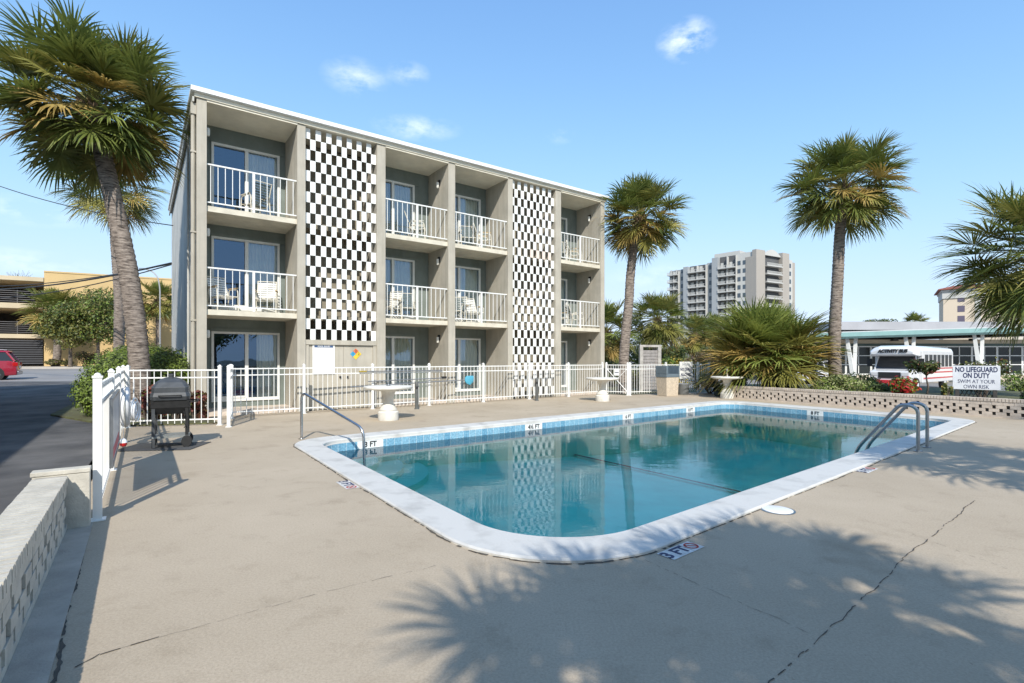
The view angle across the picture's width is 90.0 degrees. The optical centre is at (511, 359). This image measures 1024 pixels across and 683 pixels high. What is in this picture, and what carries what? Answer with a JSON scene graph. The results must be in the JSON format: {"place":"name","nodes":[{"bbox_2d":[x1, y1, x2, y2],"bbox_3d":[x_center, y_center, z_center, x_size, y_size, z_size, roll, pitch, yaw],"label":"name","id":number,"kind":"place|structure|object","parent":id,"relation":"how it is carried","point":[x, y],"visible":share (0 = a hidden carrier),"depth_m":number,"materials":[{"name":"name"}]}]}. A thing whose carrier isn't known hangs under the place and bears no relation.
{"place":"outdoors","nodes":[
{"label":"outdoors","id":0,"kind":"place"},
{"bbox_2d":[0,369,88,380],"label":"street","id":1,"kind":"structure","parent":0,"point":[48,375],"depth_m":33.28,"materials":[{"name":"asphalt"}]},
{"bbox_2d":[0,349,22,379],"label":"parked car","id":2,"kind":"object","parent":1,"relation":"on","point":[10,364],"visible":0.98,"depth_m":28.57,"materials":[{"name":"red paint"}]},
{"bbox_2d":[22,365,90,368],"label":"pavement","id":3,"kind":"structure","parent":0,"point":[45,367],"depth_m":44.85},
{"bbox_2d":[13,285,85,365],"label":"palm tree","id":4,"kind":"object","parent":3,"relation":"on","point":[48,298],"visible":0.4,"depth_m":48.66,"materials":[{"name":"green plant"}]},
{"bbox_2d":[32,304,99,366],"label":"street tree","id":5,"kind":"object","parent":3,"relation":"on","point":[51,333],"visible":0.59,"depth_m":45.63,"materials":[{"name":"green plant"}]},
{"bbox_2d":[73,351,95,365],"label":"shrub","id":6,"kind":"object","parent":3,"relation":"on","point":[84,353],"visible":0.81,"depth_m":49.35,"materials":[{"name":"green plant"}]},
{"bbox_2d":[0,271,171,381],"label":"parking garage","id":7,"kind":"structure","parent":3,"relation":"on","point":[28,347],"depth_m":52.14,"materials":[{"name":"paint"}]},
{"bbox_2d":[38,286,145,362],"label":"street tree","id":8,"kind":"object","parent":3,"relation":"on","point":[98,303],"visible":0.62,"depth_m":45.62,"materials":[{"name":"green plant"}]},
{"bbox_2d":[139,268,160,347],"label":"street lamp","id":9,"kind":"object","parent":3,"relation":"on","point":[159,308],"visible":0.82,"depth_m":49.15,"materials":[{"name":"metal"}]},
{"bbox_2d":[140,279,171,345],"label":"palm tree","id":10,"kind":"object","parent":3,"relation":"on","point":[152,309],"visible":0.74,"depth_m":51.45,"materials":[{"name":"green plant"}]},
{"bbox_2d":[0,382,340,514],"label":"parking lot","id":11,"kind":"structure","parent":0,"point":[34,435],"depth_m":9.80,"materials":[{"name":"asphalt"}]},
{"bbox_2d":[37,155,169,353],"bbox_3d":[-20.360,-4.959,25.990,5.613,12.824,5.740,0,0,0],"label":"palm tree","id":12,"kind":"object","parent":11,"relation":"on","point":[139,208],"visible":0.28,"depth_m":25.81,"materials":[{"name":"green plant"}]},
{"bbox_2d":[50,404,217,425],"bbox_3d":[-11.690,1.585,15.647,3.249,0.330,12.722,0,0,-37],"label":"flower bed","id":13,"kind":"object","parent":11,"relation":"on","point":[71,412],"visible":0.15,"depth_m":12.24,"materials":[{"name":"brown soil"}]},
{"bbox_2d":[0,0,195,417],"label":"palm tree","id":14,"kind":"object","parent":13,"relation":"on","point":[129,147],"visible":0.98,"depth_m":12.16,"materials":[{"name":"green plant"}]},
{"bbox_2d":[67,343,190,416],"bbox_3d":[-10.124,0.555,14.006,2.525,2.174,3.729,0,0,0],"label":"hedge","id":15,"kind":"object","parent":13,"relation":"on","point":[160,359],"visible":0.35,"depth_m":13.15,"materials":[{"name":"green plant"}]},
{"bbox_2d":[134,383,168,419],"bbox_3d":[-8.262,1.029,11.841,0.781,1.056,0.700,0,0,0],"label":"red leaf shrub","id":16,"kind":"object","parent":13,"relation":"on","point":[144,403],"visible":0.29,"depth_m":11.66,"materials":[{"name":"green plant"}]},
{"bbox_2d":[190,389,209,418],"bbox_3d":[-7.421,1.128,12.057,0.508,0.855,0.522,0,0,0],"label":"red leaf shrub","id":17,"kind":"object","parent":13,"relation":"on","point":[198,405],"visible":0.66,"depth_m":11.99,"materials":[{"name":"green plant"}]},
{"bbox_2d":[0,381,711,480],"bbox_3d":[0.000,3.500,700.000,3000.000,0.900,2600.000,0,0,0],"label":"ground","id":18,"kind":"structure","parent":0,"point":[91,462],"depth_m":69.72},
{"bbox_2d":[0,0,1023,359],"label":"sky","id":19,"kind":"structure","parent":0,"point":[718,97],"materials":[{"name":"blue"}]},
{"bbox_2d":[48,392,1023,682],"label":"pool deck","id":20,"kind":"structure","parent":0,"point":[224,542],"depth_m":3.31,"materials":[{"name":"concrete"}]},
{"bbox_2d":[0,465,91,682],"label":"perforated brick wall","id":21,"kind":"structure","parent":20,"relation":"on","point":[43,511],"depth_m":3.17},
{"bbox_2d":[2,523,92,682],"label":"kerb strip","id":22,"kind":"object","parent":20,"relation":"on","point":[33,658],"visible":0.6,"depth_m":2.85,"materials":[{"name":"concrete"}]},
{"bbox_2d":[50,557,83,682],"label":"deck joint","id":23,"kind":"object","parent":20,"relation":"on","point":[62,645],"visible":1,"depth_m":2.54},
{"bbox_2d":[91,365,124,521],"bbox_3d":[-5.968,0.786,7.706,0.120,1.328,7.740,0,0,-36],"label":"picket fence","id":24,"kind":"object","parent":20,"relation":"on","point":[104,390],"visible":0.88,"depth_m":4.61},
{"bbox_2d":[109,389,119,468],"bbox_3d":[-4.676,0.760,6.036,0.034,0.720,1.960,0,0,-36],"label":"notice board","id":25,"kind":"object","parent":24,"relation":"attached to","point":[114,421],"visible":1,"depth_m":5.66,"materials":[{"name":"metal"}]},
{"bbox_2d":[120,386,130,427],"bbox_3d":[-6.408,0.790,8.486,0.130,0.706,0.706,0,0,-36],"label":"life ring","id":26,"kind":"object","parent":24,"relation":"hanging from","point":[125,405],"visible":0.97,"depth_m":8.27,"materials":[{"name":"white plastic"}]},
{"bbox_2d":[131,378,140,420],"bbox_3d":[-7.039,0.755,9.524,0.139,0.809,0.416,0,0,-22],"label":"rope coil","id":27,"kind":"object","parent":24,"relation":"hanging from","point":[135,407],"visible":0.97,"depth_m":9.51,"materials":[{"name":"white plastic"}]},
{"bbox_2d":[118,442,209,451],"bbox_3d":[-5.751,1.442,8.458,1.140,0.007,0.770,0,0,-8],"label":"grill mat","id":28,"kind":"object","parent":20,"relation":"on","point":[159,446],"visible":0.86,"depth_m":8.34,"materials":[{"name":"concrete"}]},
{"bbox_2d":[150,374,198,447],"bbox_3d":[-5.607,0.848,8.524,0.661,1.205,0.586,0,0,-30],"label":"barbecue grill","id":29,"kind":"object","parent":28,"relation":"on","point":[170,394],"visible":1,"depth_m":8.35,"materials":[{"name":"black metal"}]},
{"bbox_2d":[124,365,223,427],"bbox_3d":[-7.264,0.786,11.027,1.866,1.328,0.120,0,0,-15],"label":"picket fence","id":30,"kind":"object","parent":20,"relation":"on","point":[128,377],"visible":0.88,"depth_m":11.10,"materials":[{"name":"metal"}]},
{"bbox_2d":[225,364,234,426],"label":"metal gate","id":31,"kind":"structure","parent":20,"relation":"on","point":[229,392],"depth_m":10.91,"materials":[{"name":"metal"}]},
{"bbox_2d":[363,384,412,420],"bbox_3d":[-2.950,1.020,12.210,1.150,0.860,1.150,0,0,0],"label":"pedestal table","id":32,"kind":"object","parent":20,"relation":"on","point":[388,411],"visible":1,"depth_m":12.04,"materials":[{"name":"white concrete"}]},
{"bbox_2d":[229,362,603,414],"bbox_3d":[-1.618,0.786,16.765,13.620,1.328,0.120,0,0,-38],"label":"picket fence","id":33,"kind":"object","parent":20,"relation":"on","point":[568,369],"visible":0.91,"depth_m":15.97,"materials":[{"name":"metal"}]},
{"bbox_2d":[350,376,473,387],"bbox_3d":[-2.869,0.697,15.581,4.153,0.300,0.120,0,0,-38],"label":"net pole","id":34,"kind":"object","parent":33,"relation":"attached to","point":[469,380],"visible":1,"depth_m":16.33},
{"bbox_2d":[586,377,618,401],"bbox_3d":[3.121,1.042,17.676,1.150,0.815,1.150,0,0,0],"label":"pedestal table","id":35,"kind":"object","parent":20,"relation":"on","point":[602,395],"visible":1,"depth_m":17.51,"materials":[{"name":"white concrete"}]},
{"bbox_2d":[605,362,628,395],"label":"metal gate","id":36,"kind":"structure","parent":20,"relation":"on","point":[613,391],"depth_m":20.57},
{"bbox_2d":[294,401,974,562],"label":"swimming pool","id":37,"kind":"structure","parent":20,"relation":"in","point":[578,488],"depth_m":9.43,"materials":[{"name":"liquid"}]},
{"bbox_2d":[298,393,365,466],"bbox_3d":[-3.119,1.339,8.871,1.721,1.465,0.110,0,0,30],"label":"pool handrail","id":38,"kind":"object","parent":37,"relation":"on","point":[338,414],"visible":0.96,"depth_m":8.85,"materials":[{"name":"metal"}]},
{"bbox_2d":[294,422,976,563],"bbox_3d":[3.789,1.446,10.519,14.740,0.001,7.215,0,0,-38],"label":"coping joint","id":39,"kind":"object","parent":20,"relation":"on","point":[431,531],"visible":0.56,"depth_m":4.37,"materials":[{"name":"concrete"}]},
{"bbox_2d":[656,366,679,395],"bbox_3d":[6.150,0.860,20.250,0.650,1.180,0.650,0,0,-24],"label":"litter bin","id":40,"kind":"object","parent":20,"relation":"on","point":[667,383],"visible":1,"depth_m":20.05,"materials":[{"name":"beige plastic"}]},
{"bbox_2d":[629,362,709,395],"bbox_3d":[6.718,0.786,21.508,4.740,1.328,0.171,0,0,-29],"label":"picket fence","id":41,"kind":"object","parent":20,"relation":"on","point":[697,368],"visible":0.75,"depth_m":21.00,"materials":[{"name":"metal"}]},
{"bbox_2d":[680,362,692,378],"bbox_3d":[7.415,0.470,21.798,0.800,0.720,0.018,0,0,-31],"label":"no diving sign","id":42,"kind":"object","parent":41,"relation":"attached to","point":[686,370],"visible":1,"depth_m":21.80,"materials":[{"name":"white paint"}]},
{"bbox_2d":[711,368,743,398],"bbox_3d":[7.960,0.890,18.939,1.150,1.120,1.150,0,0,0],"label":"pedestal table","id":43,"kind":"object","parent":20,"relation":"on","point":[727,380],"visible":0.93,"depth_m":18.77,"materials":[{"name":"white concrete"}]},
{"bbox_2d":[760,505,795,514],"bbox_3d":[2.547,1.444,4.910,0.310,0.013,0.310,0,0,0],"label":"skimmer cover","id":44,"kind":"object","parent":20,"relation":"on","point":[778,510],"visible":0.98,"depth_m":4.87,"materials":[{"name":"white paint"}]},
{"bbox_2d":[768,559,903,682],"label":"deck joint","id":45,"kind":"object","parent":20,"relation":"on","point":[833,623],"visible":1,"depth_m":2.81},
{"bbox_2d":[723,385,1023,422],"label":"perforated brick wall","id":46,"kind":"structure","parent":20,"relation":"on","point":[989,407],"depth_m":14.66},
{"bbox_2d":[854,401,931,452],"bbox_3d":[6.313,1.377,8.547,0.680,1.349,0.986,0,0,-39],"label":"pool ladder","id":47,"kind":"object","parent":20,"relation":"on","point":[904,406],"visible":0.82,"depth_m":8.38,"materials":[{"name":"metal"}]},
{"bbox_2d":[607,381,706,394],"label":"lawn","id":48,"kind":"structure","parent":0,"point":[616,388],"depth_m":23.71,"materials":[{"name":"green plant"}]},
{"bbox_2d":[605,299,645,382],"bbox_3d":[6.028,-1.155,31.988,4.891,5.447,4.926,0,0,0],"label":"palm tree","id":49,"kind":"object","parent":48,"relation":"on","point":[612,317],"visible":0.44,"depth_m":31.09,"materials":[{"name":"green plant"}]},
{"bbox_2d":[631,363,650,387],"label":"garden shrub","id":50,"kind":"object","parent":48,"relation":"on","point":[636,377],"visible":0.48,"depth_m":25.78,"materials":[{"name":"green plant"}]},
{"bbox_2d":[595,171,693,393],"bbox_3d":[5.433,-3.102,21.482,4.327,9.326,4.254,0,0,0],"label":"palm tree","id":51,"kind":"object","parent":48,"relation":"on","point":[643,196],"visible":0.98,"depth_m":21.17,"materials":[{"name":"green plant"}]},
{"bbox_2d":[639,345,660,390],"bbox_3d":[6.344,0.450,23.531,1.080,2.200,0.130,0,0,-14],"label":"shower screen","id":52,"kind":"object","parent":48,"relation":"on","point":[650,357],"visible":0.69,"depth_m":23.49,"materials":[{"name":"grey wood"}]},
{"bbox_2d":[612,362,1015,391],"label":"car park","id":53,"kind":"structure","parent":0,"point":[934,384],"depth_m":36.72,"materials":[{"name":"asphalt"}]},
{"bbox_2d":[168,84,608,415],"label":"motel building","id":54,"kind":"structure","parent":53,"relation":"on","point":[333,250],"depth_m":16.31,"materials":[{"name":"beige paint"}]},
{"bbox_2d":[0,262,171,289],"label":"power cable","id":55,"kind":"object","parent":54,"relation":"attached to","point":[85,279],"visible":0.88,"depth_m":23.07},
{"bbox_2d":[0,186,172,225],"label":"power cable","id":56,"kind":"object","parent":54,"relation":"attached to","point":[87,210],"visible":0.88,"depth_m":23.73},
{"bbox_2d":[4,264,171,297],"bbox_3d":[-33.564,-5.213,30.501,45.626,4.089,0.044,0,0,27],"label":"power cable","id":57,"kind":"object","parent":54,"relation":"attached to","point":[88,285],"visible":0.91,"depth_m":23.05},
{"bbox_2d":[207,276,238,310],"bbox_3d":[-7.749,-1.741,13.669,0.688,0.966,0.592,0,0,34],"label":"strap chair","id":58,"kind":"object","parent":54,"relation":"on","point":[214,285],"visible":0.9,"depth_m":13.72,"materials":[{"name":"white plastic"}]},
{"bbox_2d":[226,372,251,396],"bbox_3d":[-8.136,0.875,15.257,0.600,0.950,0.600,0,0,-36],"label":"easy chair","id":59,"kind":"object","parent":54,"relation":"on","point":[238,385],"visible":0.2,"depth_m":15.31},
{"bbox_2d":[211,331,279,401],"bbox_3d":[-7.641,0.210,14.720,1.750,1.960,0.219,0,0,-36],"label":"sliding door","id":60,"kind":"structure","parent":54,"relation":"in","point":[268,344],"depth_m":15.02,"materials":[{"name":"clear glass"}]},
{"bbox_2d":[211,236,279,312],"bbox_3d":[-7.641,-2.395,14.719,1.750,2.030,0.218,0,0,-36],"label":"sliding door","id":61,"kind":"structure","parent":54,"relation":"in","point":[258,256],"depth_m":14.94,"materials":[{"name":"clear glass"}]},
{"bbox_2d":[211,141,279,216],"bbox_3d":[-7.641,-5.000,14.720,1.750,2.020,0.219,0,0,-36],"label":"sliding door","id":62,"kind":"structure","parent":54,"relation":"in","point":[263,164],"depth_m":14.95,"materials":[{"name":"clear glass"}]},
{"bbox_2d":[240,180,271,214],"bbox_3d":[-7.057,-4.351,14.164,0.688,0.966,0.592,0,0,34],"label":"strap chair","id":63,"kind":"object","parent":54,"relation":"on","point":[256,206],"visible":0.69,"depth_m":14.09,"materials":[{"name":"plastic"}]},
{"bbox_2d":[255,281,277,312],"bbox_3d":[-6.891,-1.741,14.356,0.592,0.966,0.688,0,0,-21],"label":"strap chair","id":64,"kind":"object","parent":54,"relation":"on","point":[270,294],"visible":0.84,"depth_m":14.51,"materials":[{"name":"beige plastic"}]},
{"bbox_2d":[312,345,334,372],"bbox_3d":[-5.365,0.000,14.590,0.620,0.860,0.024,0,0,-36],"label":"pool rules board","id":65,"kind":"object","parent":54,"relation":"attached to","point":[323,355],"visible":1,"depth_m":14.58,"materials":[{"name":"white paint"}]},
{"bbox_2d":[309,345,342,409],"bbox_3d":[-5.310,0.514,14.654,0.972,1.832,0.100,0,0,-36],"label":"utility door","id":66,"kind":"structure","parent":54,"relation":"in","point":[315,380],"depth_m":14.69,"materials":[{"name":"beige paint"}]},
{"bbox_2d":[343,345,372,407],"bbox_3d":[-4.558,0.514,15.201,0.872,1.832,0.100,0,0,-36],"label":"utility door","id":67,"kind":"structure","parent":54,"relation":"in","point":[365,359],"depth_m":15.18,"materials":[{"name":"beige paint"}]},
{"bbox_2d":[386,291,401,318],"bbox_3d":[-3.916,-1.741,16.502,0.592,0.966,0.688,0,0,24],"label":"strap chair","id":68,"kind":"object","parent":54,"relation":"on","point":[395,302],"visible":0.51,"depth_m":16.63,"materials":[{"name":"beige plastic"}]},
{"bbox_2d":[386,336,414,393],"bbox_3d":[-4.057,0.210,17.325,1.570,1.960,0.218,0,0,-36],"label":"sliding door","id":69,"kind":"structure","parent":54,"relation":"in","point":[398,348],"depth_m":17.56,"materials":[{"name":"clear glass"}]},
{"bbox_2d":[386,257,414,318],"bbox_3d":[-4.058,-2.395,17.326,1.570,2.030,0.219,0,0,-36],"label":"sliding door","id":70,"kind":"structure","parent":54,"relation":"in","point":[398,271],"depth_m":17.55,"materials":[{"name":"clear glass"}]},
{"bbox_2d":[386,179,414,236],"bbox_3d":[-4.057,-5.000,17.325,1.570,2.020,0.217,0,0,-36],"label":"sliding door","id":71,"kind":"structure","parent":54,"relation":"in","point":[394,190],"depth_m":17.55,"materials":[{"name":"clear glass"}]},
{"bbox_2d":[398,293,418,319],"bbox_3d":[-3.445,-1.741,16.924,0.592,0.966,0.688,0,0,-26],"label":"strap chair","id":72,"kind":"object","parent":54,"relation":"on","point":[409,301],"visible":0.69,"depth_m":17.06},
{"bbox_2d":[455,297,466,321],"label":"strap chair","id":73,"kind":"object","parent":54,"relation":"on","point":[462,304],"visible":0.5,"depth_m":18.12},
{"bbox_2d":[458,225,476,246],"bbox_3d":[-1.597,-4.351,18.266,0.592,0.966,0.688,0,0,-16],"label":"strap chair","id":74,"kind":"object","parent":54,"relation":"on","point":[472,238],"visible":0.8,"depth_m":18.39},
{"bbox_2d":[455,338,480,391],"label":"sliding door","id":75,"kind":"structure","parent":54,"relation":"in","point":[465,348],"depth_m":19.12,"materials":[{"name":"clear glass"}]},
{"bbox_2d":[455,266,480,322],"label":"sliding door","id":76,"kind":"structure","parent":54,"relation":"in","point":[465,277],"depth_m":19.12,"materials":[{"name":"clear glass"}]},
{"bbox_2d":[455,194,480,246],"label":"sliding door","id":77,"kind":"structure","parent":54,"relation":"in","point":[468,206],"depth_m":19.13,"materials":[{"name":"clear glass"}]},
{"bbox_2d":[462,298,484,322],"bbox_3d":[-1.404,-1.741,18.409,0.592,0.966,0.688,0,0,-36],"label":"strap chair","id":78,"kind":"object","parent":54,"relation":"on","point":[472,308],"visible":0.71,"depth_m":18.53,"materials":[{"name":"beige plastic"}]},
{"bbox_2d":[561,341,566,386],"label":"sliding door","id":79,"kind":"structure","parent":54,"relation":"in","point":[562,342],"depth_m":21.87,"materials":[{"name":"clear glass"}]},
{"bbox_2d":[561,279,566,326],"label":"sliding door","id":80,"kind":"structure","parent":54,"relation":"in","point":[562,280],"depth_m":21.87,"materials":[{"name":"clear glass"}]},
{"bbox_2d":[561,217,566,259],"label":"sliding door","id":81,"kind":"structure","parent":54,"relation":"in","point":[562,219],"depth_m":21.87,"materials":[{"name":"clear glass"}]},
{"bbox_2d":[629,335,677,377],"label":"broadleaf tree","id":82,"kind":"object","parent":53,"relation":"on","point":[633,356],"visible":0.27,"depth_m":43.52,"materials":[{"name":"green plant"}]},
{"bbox_2d":[631,290,695,374],"bbox_3d":[11.470,-1.825,40.049,5.626,7.398,5.760,0,0,32],"label":"palm tree","id":83,"kind":"object","parent":53,"relation":"on","point":[655,331],"visible":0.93,"depth_m":39.07,"materials":[{"name":"green plant"}]},
{"bbox_2d":[661,343,690,363],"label":"broadleaf tree","id":84,"kind":"object","parent":53,"relation":"on","point":[681,353],"visible":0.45,"depth_m":45.26,"materials":[{"name":"green plant"}]},
{"bbox_2d":[669,312,719,361],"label":"palm tree","id":85,"kind":"object","parent":53,"relation":"on","point":[692,344],"visible":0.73,"depth_m":49.08,"materials":[{"name":"green plant"}]},
{"bbox_2d":[684,352,718,374],"bbox_3d":[14.994,0.561,39.932,3.040,2.581,2.746,0,0,0],"label":"broadleaf tree","id":86,"kind":"object","parent":53,"relation":"on","point":[695,358],"visible":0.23,"depth_m":39.89,"materials":[{"name":"green plant"}]},
{"bbox_2d":[667,250,751,361],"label":"apartment tower","id":87,"kind":"structure","parent":53,"relation":"on","point":[716,283],"depth_m":215.36,"materials":[{"name":"white concrete"}]},
{"bbox_2d":[745,249,794,317],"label":"apartment wing","id":88,"kind":"structure","parent":53,"relation":"on","point":[770,274],"depth_m":205.77,"materials":[{"name":"concrete"}]},
{"bbox_2d":[713,384,1021,404],"bbox_3d":[14.050,1.565,18.087,9.102,0.770,13.681,0,0,-24],"label":"planting bed","id":89,"kind":"object","parent":53,"relation":"on","point":[1000,394],"visible":0.14,"depth_m":18.09,"materials":[{"name":"plant"}]},
{"bbox_2d":[690,373,722,393],"bbox_3d":[8.276,1.062,21.614,1.611,1.002,0.936,0,0,0],"label":"azalea shrub","id":90,"kind":"object","parent":89,"relation":"on","point":[707,386],"visible":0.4,"depth_m":21.54,"materials":[{"name":"green plant"}]},
{"bbox_2d":[693,294,855,394],"bbox_3d":[9.767,-0.453,19.767,5.647,4.007,6.038,0,0,0],"label":"palm tree","id":91,"kind":"object","parent":89,"relation":"on","point":[781,340],"visible":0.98,"depth_m":18.72,"materials":[{"name":"green plant"}]},
{"bbox_2d":[808,374,871,390],"bbox_3d":[11.350,0.964,17.896,2.001,0.907,1.729,0,0,0],"label":"variegated hedge","id":92,"kind":"object","parent":89,"relation":"on","point":[840,382],"visible":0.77,"depth_m":17.50,"materials":[{"name":"green plant"}]},
{"bbox_2d":[773,125,919,376],"bbox_3d":[12.062,-3.438,18.758,4.570,9.597,4.709,0,0,0],"label":"palm tree","id":93,"kind":"object","parent":89,"relation":"on","point":[841,158],"visible":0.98,"depth_m":18.20,"materials":[{"name":"green plant"}]},
{"bbox_2d":[846,371,883,388],"bbox_3d":[13.884,1.025,20.317,1.385,1.073,1.502,0,0,17],"label":"round shrub","id":94,"kind":"object","parent":89,"relation":"on","point":[871,379],"visible":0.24,"depth_m":20.10,"materials":[{"name":"green plant"}]},
{"bbox_2d":[855,382,891,391],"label":"ground shrub","id":95,"kind":"object","parent":89,"relation":"on","point":[877,387],"visible":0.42,"depth_m":18.79,"materials":[{"name":"green plant"}]},
{"bbox_2d":[887,376,921,393],"bbox_3d":[13.065,0.959,17.052,1.102,0.806,0.832,0,0,-45],"label":"flowering shrub","id":96,"kind":"object","parent":89,"relation":"on","point":[902,385],"visible":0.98,"depth_m":16.88,"materials":[{"name":"red plant"}]},
{"bbox_2d":[903,359,941,393],"bbox_3d":[13.907,0.667,17.382,1.055,1.376,1.112,0,0,31],"label":"tree","id":97,"kind":"object","parent":89,"relation":"on","point":[924,368],"visible":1,"depth_m":17.28,"materials":[{"name":"green plant"}]},
{"bbox_2d":[940,382,953,395],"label":"spiky plant","id":98,"kind":"object","parent":89,"relation":"on","point":[945,390],"visible":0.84,"depth_m":14.10,"materials":[{"name":"green plant"}]},
{"bbox_2d":[920,180,1023,352],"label":"palm tree","id":99,"kind":"object","parent":89,"relation":"on","point":[1003,298],"visible":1,"depth_m":15.80,"materials":[{"name":"green plant"}]},
{"bbox_2d":[953,366,999,397],"bbox_3d":[12.892,0.729,14.230,0.983,1.092,0.124,0,0,38],"label":"lifeguard sign","id":100,"kind":"object","parent":89,"relation":"on","point":[977,378],"visible":0.94,"depth_m":14.18,"materials":[{"name":"white wood"}]},
{"bbox_2d":[952,357,1012,397],"bbox_3d":[14.408,0.639,15.589,1.184,1.441,1.344,0,0,0],"label":"leafy shrub","id":101,"kind":"object","parent":89,"relation":"on","point":[998,363],"visible":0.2,"depth_m":15.49,"materials":[{"name":"green plant"}]},
{"bbox_2d":[748,322,1023,381],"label":"office building","id":102,"kind":"structure","parent":53,"relation":"on","point":[862,340],"depth_m":39.00,"materials":[{"name":"white paint"}]},
{"bbox_2d":[846,346,870,374],"bbox_3d":[26.390,0.098,39.015,1.900,2.185,0.070,0,0,0],"label":"window","id":103,"kind":"structure","parent":102,"relation":"in","point":[863,352],"depth_m":39.03,"materials":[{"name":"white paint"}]},
{"bbox_2d":[947,346,971,365],"bbox_3d":[34.070,0.098,39.015,1.900,2.185,0.070,0,0,0],"label":"window","id":104,"kind":"structure","parent":102,"relation":"in","point":[961,354],"depth_m":39.03,"materials":[{"name":"glass"}]},
{"bbox_2d":[972,346,996,365],"bbox_3d":[35.990,0.098,39.015,1.900,2.185,0.070,0,0,0],"label":"window","id":105,"kind":"structure","parent":102,"relation":"in","point":[990,352],"depth_m":39.03,"materials":[{"name":"glass"}]},
{"bbox_2d":[997,346,1021,374],"bbox_3d":[37.910,0.098,39.015,1.900,2.185,0.070,0,0,0],"label":"window","id":106,"kind":"structure","parent":102,"relation":"in","point":[1015,357],"depth_m":39.03,"materials":[{"name":"glass"}]},
{"bbox_2d":[867,345,952,387],"bbox_3d":[23.628,0.505,30.320,7.050,2.530,2.680,0,0,-36],"label":"shuttle bus","id":107,"kind":"object","parent":53,"relation":"on","point":[889,361],"visible":0.62,"depth_m":28.85,"materials":[{"name":"white paint"}]},
{"bbox_2d":[902,311,930,321],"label":"palm tree","id":108,"kind":"object","parent":53,"relation":"on","point":[916,317],"visible":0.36,"depth_m":84.44,"materials":[{"name":"green plant"}]},
{"bbox_2d":[934,284,1023,339],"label":"tall hotel","id":109,"kind":"structure","parent":53,"relation":"on","point":[951,310],"depth_m":148.13,"materials":[{"name":"beige paint"}]},
{"bbox_2d":[1000,369,1023,391],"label":"green hedge","id":110,"kind":"object","parent":53,"relation":"on","point":[1018,385],"visible":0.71,"depth_m":23.54,"materials":[{"name":"green plant"}]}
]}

